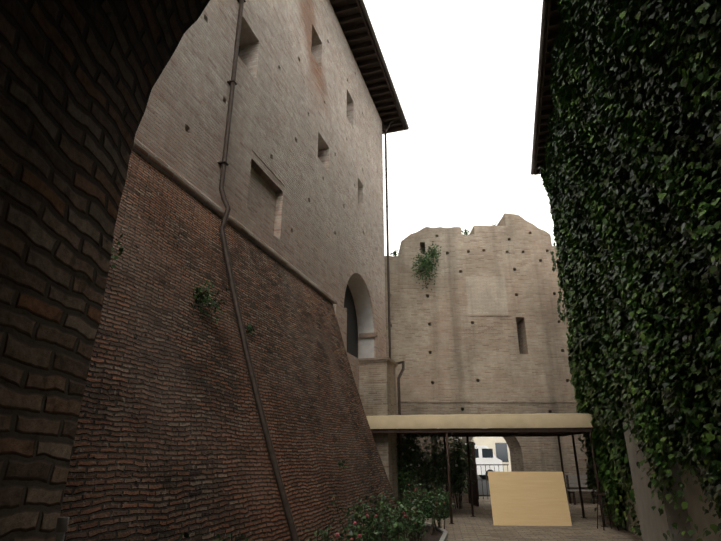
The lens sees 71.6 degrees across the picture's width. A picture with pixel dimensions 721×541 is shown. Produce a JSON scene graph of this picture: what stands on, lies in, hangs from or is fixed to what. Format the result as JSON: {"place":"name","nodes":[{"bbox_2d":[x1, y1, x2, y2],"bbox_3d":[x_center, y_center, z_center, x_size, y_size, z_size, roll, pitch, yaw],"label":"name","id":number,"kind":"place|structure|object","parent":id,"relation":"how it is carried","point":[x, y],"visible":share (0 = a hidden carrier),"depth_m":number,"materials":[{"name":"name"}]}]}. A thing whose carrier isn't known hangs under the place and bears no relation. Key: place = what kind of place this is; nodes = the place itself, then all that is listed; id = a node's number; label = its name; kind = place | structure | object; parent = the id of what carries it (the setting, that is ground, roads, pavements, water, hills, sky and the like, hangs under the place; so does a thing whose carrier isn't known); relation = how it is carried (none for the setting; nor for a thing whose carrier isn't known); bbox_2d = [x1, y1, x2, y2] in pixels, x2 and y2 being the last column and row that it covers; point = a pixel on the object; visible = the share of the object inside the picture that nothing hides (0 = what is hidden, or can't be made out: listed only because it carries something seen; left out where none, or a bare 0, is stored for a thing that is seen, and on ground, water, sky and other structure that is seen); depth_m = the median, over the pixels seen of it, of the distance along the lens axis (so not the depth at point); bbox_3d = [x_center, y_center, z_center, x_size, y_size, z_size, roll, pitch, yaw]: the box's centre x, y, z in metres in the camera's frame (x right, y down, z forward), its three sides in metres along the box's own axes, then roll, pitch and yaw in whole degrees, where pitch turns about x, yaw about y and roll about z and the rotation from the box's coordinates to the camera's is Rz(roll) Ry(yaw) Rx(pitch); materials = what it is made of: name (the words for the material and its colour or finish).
{"place":"outdoors","nodes":[
{"label":"outdoors","id":0,"kind":"place"},
{"bbox_2d":[333,304,346,352],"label":"wall","id":1,"kind":"structure","parent":0,"point":[341,314],"depth_m":13.53,"materials":[{"name":"beige brick"}]},
{"bbox_2d":[344,284,357,357],"bbox_3d":[-0.600,1.501,15.806,0.050,2.710,3.280,-6,-21,16],"label":"arched window","id":2,"kind":"structure","parent":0,"point":[352,336],"depth_m":16.64,"materials":[{"name":"black glass"}]},
{"bbox_2d":[363,0,555,255],"label":"sky","id":3,"kind":"structure","parent":0,"point":[463,73],"materials":[{"name":"white"}]},
{"bbox_2d":[477,475,489,496],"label":"street","id":4,"kind":"structure","parent":0,"point":[485,486],"depth_m":26.77,"materials":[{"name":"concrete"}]},
{"bbox_2d":[475,445,502,479],"bbox_3d":[7.342,13.576,35.417,4.900,2.291,1.950,0,-20,-1],"label":"white van","id":5,"kind":"object","parent":4,"relation":"on","point":[484,454],"visible":0.33,"depth_m":34.59,"materials":[{"name":"white paint"}]},
{"bbox_2d":[424,497,642,540],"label":"courtyard paving","id":6,"kind":"structure","parent":0,"point":[480,526],"depth_m":11.82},
{"bbox_2d":[55,517,68,540],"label":"post","id":7,"kind":"object","parent":6,"relation":"on","point":[61,526],"visible":1,"depth_m":1.14,"materials":[{"name":"grey paint"}]},
{"bbox_2d":[407,491,449,518],"bbox_3d":[1.955,6.657,14.269,1.255,0.689,0.706,-6,-21,16],"label":"hedge","id":8,"kind":"object","parent":6,"relation":"on","point":[446,496],"visible":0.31,"depth_m":13.99,"materials":[{"name":"green plant"}]},
{"bbox_2d":[396,428,476,508],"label":"climbing plants","id":9,"kind":"object","parent":6,"relation":"on","point":[412,455],"visible":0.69,"depth_m":15.86,"materials":[{"name":"green plant"}]},
{"bbox_2d":[425,522,447,540],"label":"flower bed kerb","id":10,"kind":"structure","parent":6,"relation":"on","point":[444,536],"depth_m":10.75,"materials":[{"name":"stone"}]},
{"bbox_2d":[398,525,442,540],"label":"garden soil","id":11,"kind":"structure","parent":10,"relation":"on","point":[436,535],"depth_m":10.49,"materials":[{"name":"soil"}]},
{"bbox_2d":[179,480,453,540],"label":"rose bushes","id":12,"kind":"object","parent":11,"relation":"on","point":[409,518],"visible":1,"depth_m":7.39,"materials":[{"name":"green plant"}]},
{"bbox_2d":[366,413,607,526],"bbox_3d":[3.075,5.749,14.855,6.790,2.800,3.785,-3,-20,7],"label":"canopy shelter","id":13,"kind":"object","parent":6,"relation":"on","point":[558,425],"visible":0.73,"depth_m":13.51,"materials":[{"name":"beige metal"}]},
{"bbox_2d":[476,464,508,498],"bbox_3d":[5.046,8.451,20.014,1.900,1.290,0.041,0,-20,-1],"label":"gate railing","id":14,"kind":"object","parent":6,"relation":"on","point":[487,495],"visible":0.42,"depth_m":20.15,"materials":[{"name":"metal"}]},
{"bbox_2d":[488,471,571,525],"bbox_3d":[4.289,5.800,12.745,1.920,1.247,0.215,-1,-20,3],"label":"plywood board","id":15,"kind":"object","parent":6,"relation":"on","point":[528,498],"visible":1,"depth_m":12.72,"materials":[{"name":"beige wood"}]},
{"bbox_2d":[565,475,599,504],"bbox_3d":[8.423,7.894,18.006,2.000,0.950,0.500,0,-20,-1],"label":"bench","id":16,"kind":"object","parent":6,"relation":"on","point":[567,481],"visible":0.42,"depth_m":18.23,"materials":[{"name":"grey wood"}]},
{"bbox_2d":[595,493,618,530],"bbox_3d":[5.844,5.753,11.938,0.358,0.782,0.361,0,-20,0],"label":"metal stool","id":17,"kind":"object","parent":6,"relation":"on","point":[601,503],"visible":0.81,"depth_m":12.00,"materials":[{"name":"black metal"}]},
{"bbox_2d":[622,416,693,540],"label":"concrete pier","id":18,"kind":"structure","parent":6,"relation":"on","point":[654,525],"depth_m":8.27,"materials":[{"name":"grey concrete"}]},
{"label":"ground","id":19,"kind":"structure","parent":0,"visible":0},
{"bbox_2d":[0,0,209,540],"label":"brick archway","id":20,"kind":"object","parent":19,"relation":"on","point":[78,79],"depth_m":1.18,"materials":[{"name":"brick"}]},
{"bbox_2d":[60,149,405,540],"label":"scarp wall","id":21,"kind":"structure","parent":19,"relation":"on","point":[169,443],"depth_m":6.12,"materials":[{"name":"brick"}]},
{"bbox_2d":[110,234,347,469],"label":"wall plants","id":22,"kind":"object","parent":21,"relation":"attached to","point":[206,299],"visible":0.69,"depth_m":6.56,"materials":[{"name":"green plant"}]},
{"bbox_2d":[132,138,336,303],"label":"string course molding","id":23,"kind":"structure","parent":21,"relation":"on","point":[146,153],"depth_m":8.16,"materials":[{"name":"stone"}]},
{"bbox_2d":[135,0,385,392],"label":"building wall","id":24,"kind":"structure","parent":19,"relation":"on","point":[306,122],"depth_m":11.54,"materials":[{"name":"brick"}]},
{"bbox_2d":[251,146,284,191],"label":"recess corbels","id":25,"kind":"object","parent":24,"relation":"attached to","point":[268,166],"visible":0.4,"depth_m":10.32,"materials":[{"name":"stone"}]},
{"bbox_2d":[218,0,404,540],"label":"downpipes","id":26,"kind":"object","parent":24,"relation":"attached to","point":[223,163],"visible":0.94,"depth_m":8.01,"materials":[{"name":"metal"}]},
{"bbox_2d":[344,307,377,337],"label":"arch imposts","id":27,"kind":"object","parent":24,"relation":"attached to","point":[367,335],"visible":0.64,"depth_m":17.01,"materials":[{"name":"beige stone"}]},
{"bbox_2d":[348,273,373,358],"bbox_3d":[-0.294,1.474,15.715,0.550,2.717,3.294,-6,-21,16],"label":"arch reveal","id":28,"kind":"object","parent":24,"relation":"attached to","point":[357,286],"visible":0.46,"depth_m":17.03,"materials":[{"name":"grey paint"}]},
{"bbox_2d":[330,0,408,133],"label":"eave roof","id":29,"kind":"structure","parent":24,"relation":"attached to","point":[353,18],"depth_m":18.44,"materials":[{"name":"brown wood"}]},
{"bbox_2d":[358,357,398,503],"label":"wall pillar","id":30,"kind":"structure","parent":19,"relation":"on","point":[377,385],"depth_m":14.52,"materials":[{"name":"beige brick"}]},
{"bbox_2d":[473,437,511,471],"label":"street building","id":31,"kind":"structure","parent":19,"relation":"on","point":[499,446],"depth_m":47.18,"materials":[{"name":"beige paint"}]},
{"bbox_2d":[384,213,602,502],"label":"curtain wall","id":32,"kind":"structure","parent":19,"relation":"on","point":[445,346],"depth_m":20.33,"materials":[{"name":"brick"}]},
{"bbox_2d":[389,221,497,289],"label":"wall plants","id":33,"kind":"object","parent":32,"relation":"attached to","point":[426,263],"depth_m":20.86,"materials":[{"name":"green plant"}]},
{"bbox_2d":[466,441,478,506],"bbox_3d":[3.956,7.255,17.936,0.160,2.100,1.140,0,-20,-1],"label":"gate door leaf","id":34,"kind":"object","parent":32,"relation":"attached to","point":[475,489],"visible":0.58,"depth_m":17.53,"materials":[{"name":"black"}]},
{"bbox_2d":[396,315,576,402],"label":"wall courses","id":35,"kind":"object","parent":32,"relation":"attached to","point":[488,401],"depth_m":19.36,"materials":[{"name":"brick"}]},
{"bbox_2d":[605,369,720,540],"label":"building wall","id":36,"kind":"structure","parent":19,"relation":"on","point":[700,518],"depth_m":7.13,"materials":[{"name":"paint"}]},
{"bbox_2d":[531,0,567,174],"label":"eave roof","id":37,"kind":"structure","parent":36,"relation":"on","point":[544,105],"depth_m":14.39,"materials":[{"name":"brown wood"}]},
{"bbox_2d":[538,0,720,540],"bbox_3d":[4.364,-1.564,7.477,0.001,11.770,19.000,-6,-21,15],"label":"ivy","id":38,"kind":"object","parent":36,"relation":"attached to","point":[682,372],"visible":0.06,"depth_m":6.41,"materials":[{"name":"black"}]}
]}

